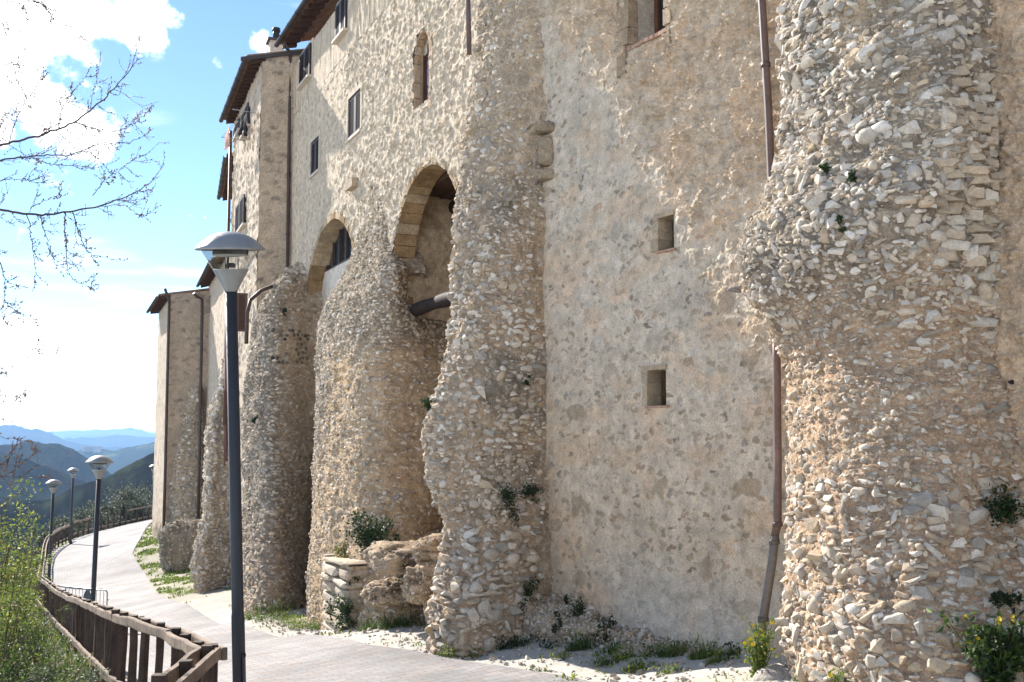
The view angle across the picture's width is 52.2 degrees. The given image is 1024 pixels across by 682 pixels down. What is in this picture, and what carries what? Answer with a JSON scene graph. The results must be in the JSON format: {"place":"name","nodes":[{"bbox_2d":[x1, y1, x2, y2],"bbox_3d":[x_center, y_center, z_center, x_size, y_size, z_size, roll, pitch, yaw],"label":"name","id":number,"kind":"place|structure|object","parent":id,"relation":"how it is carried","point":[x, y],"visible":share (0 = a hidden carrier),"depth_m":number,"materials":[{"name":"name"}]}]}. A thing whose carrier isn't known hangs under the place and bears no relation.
{"place":"outdoors","nodes":[
{"label":"outdoors","id":0,"kind":"place"},
{"bbox_2d":[0,455,86,500],"bbox_3d":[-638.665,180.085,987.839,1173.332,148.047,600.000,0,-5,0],"label":"hills","id":1,"kind":"structure","parent":0,"point":[45,493],"depth_m":953.28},
{"bbox_2d":[0,440,111,482],"bbox_3d":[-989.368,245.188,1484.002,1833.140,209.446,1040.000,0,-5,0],"label":"hills","id":2,"kind":"structure","parent":0,"point":[60,457],"depth_m":1441.44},
{"bbox_2d":[0,425,122,450],"bbox_3d":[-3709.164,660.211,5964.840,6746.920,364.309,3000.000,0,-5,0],"label":"hills","id":3,"kind":"structure","parent":0,"point":[35,434],"depth_m":5737.40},
{"bbox_2d":[0,453,153,574],"bbox_3d":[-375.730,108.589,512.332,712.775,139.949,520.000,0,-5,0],"label":"hills","id":4,"kind":"structure","parent":0,"point":[137,472],"depth_m":497.92,"materials":[{"name":"plant"}]},
{"bbox_2d":[51,428,154,438],"bbox_3d":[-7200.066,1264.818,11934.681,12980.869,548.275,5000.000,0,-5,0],"label":"hills","id":5,"kind":"structure","parent":0,"point":[92,433],"depth_m":11617.78,"materials":[{"name":"blue"}]},
{"bbox_2d":[63,435,154,447],"bbox_3d":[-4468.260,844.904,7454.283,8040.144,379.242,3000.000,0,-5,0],"label":"hills","id":6,"kind":"structure","parent":0,"point":[123,441],"depth_m":7261.90,"materials":[{"name":"blue"}]},
{"bbox_2d":[77,442,154,473],"bbox_3d":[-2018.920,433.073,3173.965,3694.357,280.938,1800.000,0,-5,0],"label":"hills","id":7,"kind":"structure","parent":0,"point":[122,457],"depth_m":3078.75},
{"bbox_2d":[0,0,310,432],"label":"sky","id":8,"kind":"structure","parent":0,"point":[192,51],"materials":[{"name":"white"}]},
{"bbox_2d":[51,520,590,681],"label":"path","id":9,"kind":"structure","parent":0,"point":[124,581],"depth_m":16.02,"materials":[{"name":"concrete"}]},
{"bbox_2d":[2,524,796,681],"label":"ground","id":10,"kind":"structure","parent":0,"point":[213,604],"depth_m":13.36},
{"bbox_2d":[0,634,37,681],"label":"shrub","id":11,"kind":"object","parent":10,"relation":"on","point":[19,666],"visible":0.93,"depth_m":11.93,"materials":[{"name":"green plant"}]},
{"bbox_2d":[0,565,44,642],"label":"shrub","id":12,"kind":"object","parent":10,"relation":"on","point":[34,602],"visible":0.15,"depth_m":25.74,"materials":[{"name":"green plant"}]},
{"bbox_2d":[0,474,50,649],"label":"shrub","id":13,"kind":"object","parent":10,"relation":"on","point":[3,561],"visible":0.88,"depth_m":17.22,"materials":[{"name":"green plant"}]},
{"bbox_2d":[0,548,51,681],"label":"shrub","id":14,"kind":"object","parent":10,"relation":"on","point":[22,604],"visible":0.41,"depth_m":18.62,"materials":[{"name":"green plant"}]},
{"bbox_2d":[0,525,52,681],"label":"shrub","id":15,"kind":"object","parent":10,"relation":"on","point":[14,617],"visible":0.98,"depth_m":13.49,"materials":[{"name":"green plant"}]},
{"bbox_2d":[0,498,52,666],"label":"shrub","id":16,"kind":"object","parent":10,"relation":"on","point":[24,558],"visible":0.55,"depth_m":22.73,"materials":[{"name":"green plant"}]},
{"bbox_2d":[0,522,54,612],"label":"shrub","id":17,"kind":"object","parent":10,"relation":"on","point":[40,561],"visible":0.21,"depth_m":30.55,"materials":[{"name":"green plant"}]},
{"bbox_2d":[0,610,60,681],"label":"shrub","id":18,"kind":"object","parent":10,"relation":"on","point":[22,650],"visible":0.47,"depth_m":14.62,"materials":[{"name":"green plant"}]},
{"bbox_2d":[0,649,61,681],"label":"shrub","id":19,"kind":"object","parent":10,"relation":"on","point":[36,674],"visible":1,"depth_m":10.42,"materials":[{"name":"green plant"}]},
{"bbox_2d":[13,602,71,670],"bbox_3d":[-8.195,5.173,18.050,1.092,1.274,0.872,-2,-6,25],"label":"shrub","id":20,"kind":"object","parent":10,"relation":"on","point":[38,637],"visible":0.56,"depth_m":18.15,"materials":[{"name":"green plant"}]},
{"bbox_2d":[9,637,92,681],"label":"shrub","id":21,"kind":"object","parent":10,"relation":"on","point":[48,651],"visible":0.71,"depth_m":12.18,"materials":[{"name":"green plant"}]},
{"bbox_2d":[37,524,69,598],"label":"wooden railing","id":22,"kind":"object","parent":10,"relation":"on","point":[45,547],"visible":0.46,"depth_m":57.45,"materials":[{"name":"brown wood"}]},
{"bbox_2d":[45,479,61,580],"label":"street lamp","id":23,"kind":"object","parent":10,"relation":"on","point":[54,482],"visible":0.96,"depth_m":44.04,"materials":[{"name":"grey metal"}]},
{"bbox_2d":[0,552,107,681],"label":"bank vegetation","id":24,"kind":"object","parent":10,"relation":"on","point":[68,655],"visible":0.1,"depth_m":18.77,"materials":[{"name":"green plant"}]},
{"bbox_2d":[21,514,92,555],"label":"olive tree","id":25,"kind":"object","parent":10,"relation":"on","point":[56,525],"visible":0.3,"depth_m":70.76,"materials":[{"name":"green plant"}]},
{"bbox_2d":[67,468,78,543],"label":"street lamp","id":26,"kind":"object","parent":10,"relation":"on","point":[73,470],"visible":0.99,"depth_m":59.37,"materials":[{"name":"grey metal"}]},
{"bbox_2d":[49,515,109,543],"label":"olive tree","id":27,"kind":"object","parent":10,"relation":"on","point":[104,520],"visible":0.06,"depth_m":73.78,"materials":[{"name":"green plant"}]},
{"bbox_2d":[51,664,110,681],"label":"shrub","id":28,"kind":"object","parent":10,"relation":"on","point":[90,678],"visible":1,"depth_m":10.30,"materials":[{"name":"green plant"}]},
{"bbox_2d":[0,0,168,488],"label":"bare tree","id":29,"kind":"object","parent":10,"relation":"on","point":[44,181],"visible":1,"depth_m":12.46,"materials":[{"name":"brown plant"}]},
{"bbox_2d":[65,586,108,605],"bbox_3d":[-10.655,6.787,26.137,1.579,1.199,0.601,-3,-6,28],"label":"crowd barrier","id":30,"kind":"object","parent":10,"relation":"on","point":[87,594],"visible":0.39,"depth_m":26.10,"materials":[{"name":"metal"}]},
{"bbox_2d":[70,506,123,529],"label":"olive tree","id":31,"kind":"object","parent":10,"relation":"on","point":[86,516],"visible":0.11,"depth_m":76.71,"materials":[{"name":"green plant"}]},
{"bbox_2d":[85,455,113,601],"bbox_3d":[-10.145,5.304,25.418,0.664,5.017,0.664,3,-6,-23],"label":"street lamp","id":32,"kind":"object","parent":10,"relation":"on","point":[99,473],"visible":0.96,"depth_m":25.46,"materials":[{"name":"grey metal"}]},
{"bbox_2d":[90,506,128,527],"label":"olive tree","id":33,"kind":"object","parent":10,"relation":"on","point":[93,513],"visible":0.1,"depth_m":80.78,"materials":[{"name":"green plant"}]},
{"bbox_2d":[81,499,141,523],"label":"olive tree","id":34,"kind":"object","parent":10,"relation":"on","point":[113,508],"visible":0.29,"depth_m":82.83,"materials":[{"name":"green plant"}]},
{"bbox_2d":[72,505,151,538],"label":"wooden railing","id":35,"kind":"object","parent":10,"relation":"on","point":[108,525],"visible":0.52,"depth_m":68.03,"materials":[{"name":"brown wood"}]},
{"bbox_2d":[102,481,151,521],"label":"olive tree","id":36,"kind":"object","parent":10,"relation":"on","point":[128,493],"visible":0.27,"depth_m":85.29,"materials":[{"name":"green plant"}]},
{"bbox_2d":[36,575,227,681],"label":"wooden railing","id":37,"kind":"object","parent":10,"relation":"on","point":[99,630],"visible":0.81,"depth_m":12.99,"materials":[{"name":"brown wood"}]},
{"bbox_2d":[128,497,151,522],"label":"olive tree","id":38,"kind":"object","parent":10,"relation":"on","point":[145,510],"visible":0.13,"depth_m":84.35,"materials":[{"name":"green plant"}]},
{"bbox_2d":[157,518,198,571],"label":"boulder","id":39,"kind":"object","parent":10,"relation":"on","point":[181,533],"visible":0.58,"depth_m":42.57,"materials":[{"name":"stone"}]},
{"bbox_2d":[146,288,210,538],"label":"stone house","id":40,"kind":"structure","parent":10,"relation":"on","point":[175,469],"depth_m":51.60,"materials":[{"name":"stone"}]},
{"bbox_2d":[166,586,192,594],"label":"grass tuft","id":41,"kind":"object","parent":10,"relation":"on","point":[184,590],"visible":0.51,"depth_m":31.74,"materials":[{"name":"green plant"}]},
{"bbox_2d":[151,644,220,681],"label":"wooden railing","id":42,"kind":"object","parent":10,"relation":"on","point":[204,658],"visible":1,"depth_m":7.51,"materials":[{"name":"brown wood"}]},
{"bbox_2d":[193,256,229,518],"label":"stone house","id":43,"kind":"structure","parent":10,"relation":"on","point":[212,283],"depth_m":49.65,"materials":[{"name":"stone"}]},
{"bbox_2d":[217,152,233,208],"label":"stone house","id":44,"kind":"structure","parent":10,"relation":"on","point":[222,191],"depth_m":38.52,"materials":[{"name":"stone"}]},
{"bbox_2d":[194,231,265,681],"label":"street lamp","id":45,"kind":"object","parent":10,"relation":"on","point":[228,244],"visible":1,"depth_m":10.12,"materials":[{"name":"grey metal"}]},
{"bbox_2d":[250,597,298,610],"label":"grass tuft","id":46,"kind":"object","parent":10,"relation":"on","point":[277,609],"visible":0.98,"depth_m":21.29,"materials":[{"name":"green plant"}]},
{"bbox_2d":[252,608,303,622],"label":"grass tuft","id":47,"kind":"object","parent":10,"relation":"on","point":[284,615],"visible":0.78,"depth_m":20.96,"materials":[{"name":"green plant"}]},
{"bbox_2d":[271,614,307,625],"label":"grass tuft","id":48,"kind":"object","parent":10,"relation":"on","point":[293,620],"visible":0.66,"depth_m":20.39,"materials":[{"name":"green plant"}]},
{"bbox_2d":[286,616,314,630],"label":"grass tuft","id":49,"kind":"object","parent":10,"relation":"on","point":[301,625],"visible":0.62,"depth_m":19.91,"materials":[{"name":"green plant"}]},
{"bbox_2d":[189,27,445,593],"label":"stone house","id":50,"kind":"structure","parent":10,"relation":"on","point":[260,86],"depth_m":30.69,"materials":[{"name":"stone"}]},
{"bbox_2d":[223,390,227,424],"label":"window","id":51,"kind":"structure","parent":50,"relation":"in","point":[225,407],"depth_m":31.77,"materials":[{"name":"paint"}]},
{"bbox_2d":[232,118,239,141],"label":"window","id":52,"kind":"structure","parent":50,"relation":"in","point":[236,129],"depth_m":33.74,"materials":[{"name":"paint"}]},
{"bbox_2d":[221,109,255,140],"bbox_3d":[-7.991,-6.310,30.631,0.741,0.061,2.974,2,-6,-21],"label":"clothes line","id":53,"kind":"object","parent":50,"relation":"attached to","point":[236,120],"visible":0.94,"depth_m":29.95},
{"bbox_2d":[224,125,229,149],"bbox_3d":[-8.465,-5.999,31.094,0.117,0.517,1.296,2,-6,-24],"label":"hanging cloth","id":54,"kind":"object","parent":53,"relation":"hanging from","point":[227,139],"visible":1,"depth_m":31.00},
{"bbox_2d":[243,112,247,135],"bbox_3d":[-7.542,-6.120,29.647,0.113,0.617,0.648,2,-5,-19],"label":"hanging cloth","id":55,"kind":"object","parent":53,"relation":"hanging from","point":[245,128],"visible":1,"depth_m":29.60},
{"bbox_2d":[235,194,245,232],"bbox_3d":[-8.351,-3.844,32.175,0.160,0.942,2.172,2,-6,-21],"label":"window","id":56,"kind":"structure","parent":50,"relation":"in","point":[240,208],"depth_m":31.95,"materials":[{"name":"paint"}]},
{"bbox_2d":[237,293,247,331],"bbox_3d":[-7.618,-0.811,29.459,0.300,1.088,0.057,2,-6,-21],"label":"window","id":57,"kind":"structure","parent":50,"relation":"in","point":[242,298],"depth_m":29.46,"materials":[{"name":"paint"}]},
{"bbox_2d":[239,102,250,139],"bbox_3d":[-8.112,-6.684,31.823,0.160,0.729,1.689,2,-6,-21],"label":"window","id":58,"kind":"structure","parent":50,"relation":"in","point":[247,105],"depth_m":31.50,"materials":[{"name":"paint"}]},
{"bbox_2d":[320,554,367,629],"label":"stone pier","id":59,"kind":"structure","parent":10,"relation":"on","point":[336,575],"depth_m":18.09,"materials":[{"name":"stone"}]},
{"bbox_2d":[323,594,356,630],"bbox_3d":[-2.906,4.673,17.697,0.586,0.759,0.425,-2,-5,16],"label":"wall plant","id":60,"kind":"object","parent":59,"relation":"attached to","point":[343,609],"depth_m":17.68,"materials":[{"name":"green plant"}]},
{"bbox_2d":[332,537,348,557],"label":"bush","id":61,"kind":"object","parent":59,"relation":"on","point":[336,548],"visible":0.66,"depth_m":18.95,"materials":[{"name":"green plant"}]},
{"bbox_2d":[339,508,407,550],"bbox_3d":[-2.421,3.372,18.181,1.150,1.018,0.668,-4,-7,41],"label":"bush","id":62,"kind":"object","parent":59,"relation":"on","point":[368,534],"visible":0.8,"depth_m":18.16,"materials":[{"name":"green plant"}]},
{"bbox_2d":[240,0,477,629],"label":"stone house","id":63,"kind":"structure","parent":10,"relation":"on","point":[347,351],"depth_m":21.41,"materials":[{"name":"grey"}]},
{"bbox_2d":[296,38,313,90],"bbox_3d":[-5.545,-7.397,27.989,0.180,1.046,1.358,2,-6,-25],"label":"window","id":64,"kind":"structure","parent":63,"relation":"in","point":[305,64],"depth_m":27.85,"materials":[{"name":"paint"}]},
{"bbox_2d":[308,130,320,179],"bbox_3d":[-5.053,-4.764,26.828,0.112,1.052,1.041,2,-6,-25],"label":"window","id":65,"kind":"structure","parent":63,"relation":"in","point":[314,148],"depth_m":26.83,"materials":[{"name":"paint"}]},
{"bbox_2d":[325,226,351,271],"bbox_3d":[-3.992,-2.410,25.248,0.075,0.991,4.758,2,-6,-25],"label":"window","id":66,"kind":"structure","parent":63,"relation":"in","point":[342,248],"depth_m":25.75,"materials":[{"name":"grey"}]},
{"bbox_2d":[331,0,348,44],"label":"window","id":67,"kind":"structure","parent":63,"relation":"in","point":[341,20],"depth_m":24.77,"materials":[{"name":"paint"}]},
{"bbox_2d":[345,82,362,143],"bbox_3d":[-3.558,-5.147,23.642,0.112,1.116,1.199,2,-6,-25],"label":"window","id":68,"kind":"structure","parent":63,"relation":"in","point":[354,128],"depth_m":23.66,"materials":[{"name":"paint"}]},
{"bbox_2d":[423,43,428,102],"bbox_3d":[-1.522,-5.035,19.501,0.085,1.176,0.597,2,-6,-25],"label":"window","id":69,"kind":"structure","parent":63,"relation":"in","point":[425,57],"depth_m":19.69,"materials":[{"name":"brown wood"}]},
{"bbox_2d":[355,616,378,631],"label":"grass tuft","id":70,"kind":"object","parent":10,"relation":"on","point":[368,625],"visible":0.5,"depth_m":17.04,"materials":[{"name":"green plant"}]},
{"bbox_2d":[368,611,415,629],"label":"grass tuft","id":71,"kind":"object","parent":10,"relation":"on","point":[386,625],"visible":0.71,"depth_m":16.67,"materials":[{"name":"green plant"}]},
{"bbox_2d":[360,523,443,626],"bbox_3d":[-1.372,4.136,17.830,2.230,2.056,4.949,0,-5,0],"label":"rock ledge","id":72,"kind":"object","parent":10,"relation":"on","point":[414,562],"visible":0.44,"depth_m":16.02,"materials":[{"name":"stone"}]},
{"bbox_2d":[386,606,425,625],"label":"grass tuft","id":73,"kind":"object","parent":10,"relation":"on","point":[407,622],"visible":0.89,"depth_m":16.59,"materials":[{"name":"green plant"}]},
{"bbox_2d":[433,642,462,656],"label":"grass tuft","id":74,"kind":"object","parent":10,"relation":"on","point":[443,653],"visible":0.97,"depth_m":13.40,"materials":[{"name":"green plant"}]},
{"bbox_2d":[135,523,795,681],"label":"verge grass","id":75,"kind":"structure","parent":10,"relation":"on","point":[147,541],"depth_m":39.02,"materials":[{"name":"green plant"}]},
{"bbox_2d":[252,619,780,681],"bbox_3d":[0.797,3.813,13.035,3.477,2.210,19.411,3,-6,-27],"label":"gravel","id":76,"kind":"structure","parent":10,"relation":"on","point":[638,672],"depth_m":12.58,"materials":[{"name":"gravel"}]},
{"bbox_2d":[494,634,544,650],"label":"grass tuft","id":77,"kind":"object","parent":10,"relation":"on","point":[517,642],"visible":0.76,"depth_m":13.64,"materials":[{"name":"green plant"}]},
{"bbox_2d":[532,638,565,650],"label":"grass tuft","id":78,"kind":"object","parent":10,"relation":"on","point":[547,646],"visible":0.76,"depth_m":13.33,"materials":[{"name":"green plant"}]},
{"bbox_2d":[549,646,576,659],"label":"grass tuft","id":79,"kind":"object","parent":10,"relation":"on","point":[564,654],"visible":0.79,"depth_m":12.63,"materials":[{"name":"green plant"}]},
{"bbox_2d":[555,630,596,651],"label":"grass tuft","id":80,"kind":"object","parent":10,"relation":"on","point":[575,646],"visible":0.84,"depth_m":12.98,"materials":[{"name":"green plant"}]},
{"bbox_2d":[588,648,626,667],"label":"grass tuft","id":81,"kind":"object","parent":10,"relation":"on","point":[604,662],"visible":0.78,"depth_m":12.06,"materials":[{"name":"green plant"}]},
{"bbox_2d":[593,637,627,653],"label":"grass tuft","id":82,"kind":"object","parent":10,"relation":"on","point":[609,650],"visible":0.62,"depth_m":12.59,"materials":[{"name":"green plant"}]},
{"bbox_2d":[522,593,700,656],"bbox_3d":[1.282,3.828,13.189,1.275,0.983,3.978,4,-7,-39],"label":"rock outcrop","id":83,"kind":"object","parent":10,"relation":"on","point":[539,620],"visible":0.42,"depth_m":13.39,"materials":[{"name":"stone"}]},
{"bbox_2d":[551,610,562,633],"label":"wall plant","id":84,"kind":"object","parent":83,"relation":"attached to","point":[560,622],"depth_m":13.46,"materials":[{"name":"green plant"}]},
{"bbox_2d":[562,597,587,616],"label":"wall plant","id":85,"kind":"object","parent":83,"relation":"attached to","point":[581,606],"depth_m":13.66,"materials":[{"name":"green plant"}]},
{"bbox_2d":[594,613,617,644],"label":"wall plant","id":86,"kind":"object","parent":83,"relation":"attached to","point":[599,626],"depth_m":12.84,"materials":[{"name":"green plant"}]},
{"bbox_2d":[608,643,639,660],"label":"grass tuft","id":87,"kind":"object","parent":10,"relation":"on","point":[621,653],"visible":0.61,"depth_m":12.23,"materials":[{"name":"green plant"}]},
{"bbox_2d":[618,649,659,674],"bbox_3d":[1.449,3.539,11.505,0.600,0.246,0.499,0,-5,0],"label":"grass tuft","id":88,"kind":"object","parent":10,"relation":"on","point":[641,664],"visible":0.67,"depth_m":11.49,"materials":[{"name":"green plant"}]},
{"bbox_2d":[630,642,669,656],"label":"grass tuft","id":89,"kind":"object","parent":10,"relation":"on","point":[653,650],"visible":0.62,"depth_m":12.09,"materials":[{"name":"green plant"}]},
{"bbox_2d":[644,662,683,675],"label":"grass tuft","id":90,"kind":"object","parent":10,"relation":"on","point":[664,671],"visible":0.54,"depth_m":10.96,"materials":[{"name":"green plant"}]},
{"bbox_2d":[636,638,696,658],"bbox_3d":[1.732,3.494,11.960,0.967,0.249,0.528,-2,-6,25],"label":"grass tuft","id":91,"kind":"object","parent":10,"relation":"on","point":[667,653],"visible":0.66,"depth_m":11.88,"materials":[{"name":"green plant"}]},
{"bbox_2d":[677,635,721,659],"bbox_3d":[2.150,3.389,11.572,0.618,0.262,0.528,4,-7,-38],"label":"grass tuft","id":92,"kind":"object","parent":10,"relation":"on","point":[702,652],"visible":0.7,"depth_m":11.50,"materials":[{"name":"green plant"}]},
{"bbox_2d":[420,0,1023,681],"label":"stone house","id":93,"kind":"structure","parent":10,"relation":"on","point":[760,388],"depth_m":11.59,"materials":[{"name":"beige stone"}]},
{"bbox_2d":[420,397,431,411],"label":"wall plant","id":94,"kind":"object","parent":93,"relation":"attached to","point":[427,402],"depth_m":14.88,"materials":[{"name":"green plant"}]},
{"bbox_2d":[494,482,518,518],"bbox_3d":[-0.053,2.225,14.370,0.395,0.587,0.243,3,-6,-30],"label":"wall plant","id":95,"kind":"object","parent":93,"relation":"attached to","point":[506,495],"depth_m":14.36,"materials":[{"name":"green plant"}]},
{"bbox_2d":[520,574,540,615],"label":"wall plant","id":96,"kind":"object","parent":93,"relation":"attached to","point":[527,591],"depth_m":14.15,"materials":[{"name":"green plant"}]},
{"bbox_2d":[515,482,545,504],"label":"wall plant","id":97,"kind":"object","parent":93,"relation":"attached to","point":[529,490],"depth_m":14.59,"materials":[{"name":"green plant"}]},
{"bbox_2d":[616,0,672,77],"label":"window","id":98,"kind":"structure","parent":93,"relation":"in","point":[628,20],"depth_m":13.63,"materials":[{"name":"stone"}]},
{"bbox_2d":[818,161,831,175],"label":"wall plant","id":99,"kind":"object","parent":93,"relation":"attached to","point":[823,168],"depth_m":9.41,"materials":[{"name":"green plant"}]},
{"bbox_2d":[834,214,846,232],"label":"wall plant","id":100,"kind":"object","parent":93,"relation":"attached to","point":[838,217],"depth_m":9.03,"materials":[{"name":"green plant"}]},
{"bbox_2d":[845,169,856,183],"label":"wall plant","id":101,"kind":"object","parent":93,"relation":"attached to","point":[851,176],"depth_m":9.09,"materials":[{"name":"green plant"}]},
{"bbox_2d":[983,482,1023,527],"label":"wall plant","id":102,"kind":"object","parent":93,"relation":"attached to","point":[1006,510],"depth_m":8.50,"materials":[{"name":"green plant"}]},
{"bbox_2d":[988,589,1023,613],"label":"wall plant","id":103,"kind":"object","parent":93,"relation":"attached to","point":[1004,598],"depth_m":8.14,"materials":[{"name":"green plant"}]},
{"bbox_2d":[703,646,742,664],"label":"grass tuft","id":104,"kind":"object","parent":10,"relation":"on","point":[717,659],"visible":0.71,"depth_m":11.11,"materials":[{"name":"green plant"}]},
{"bbox_2d":[713,640,743,655],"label":"grass tuft","id":105,"kind":"object","parent":10,"relation":"on","point":[731,647],"visible":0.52,"depth_m":11.34,"materials":[{"name":"green plant"}]},
{"bbox_2d":[740,616,777,676],"bbox_3d":[2.315,2.897,9.724,0.391,0.704,0.283,3,-6,-26],"label":"flowering weed","id":106,"kind":"object","parent":10,"relation":"on","point":[757,654],"visible":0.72,"depth_m":9.71,"materials":[{"name":"green plant"}]},
{"bbox_2d":[753,664,790,680],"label":"rock","id":107,"kind":"object","parent":10,"relation":"on","point":[772,672],"visible":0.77,"depth_m":9.47,"materials":[{"name":"stone"}]},
{"bbox_2d":[824,666,850,681],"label":"flowering weed","id":108,"kind":"object","parent":10,"relation":"on","point":[830,675],"visible":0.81,"depth_m":8.57,"materials":[{"name":"green plant"}]},
{"bbox_2d":[926,608,1023,681],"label":"flowering weed","id":109,"kind":"object","parent":10,"relation":"on","point":[999,653],"visible":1,"depth_m":7.75,"materials":[{"name":"green plant"}]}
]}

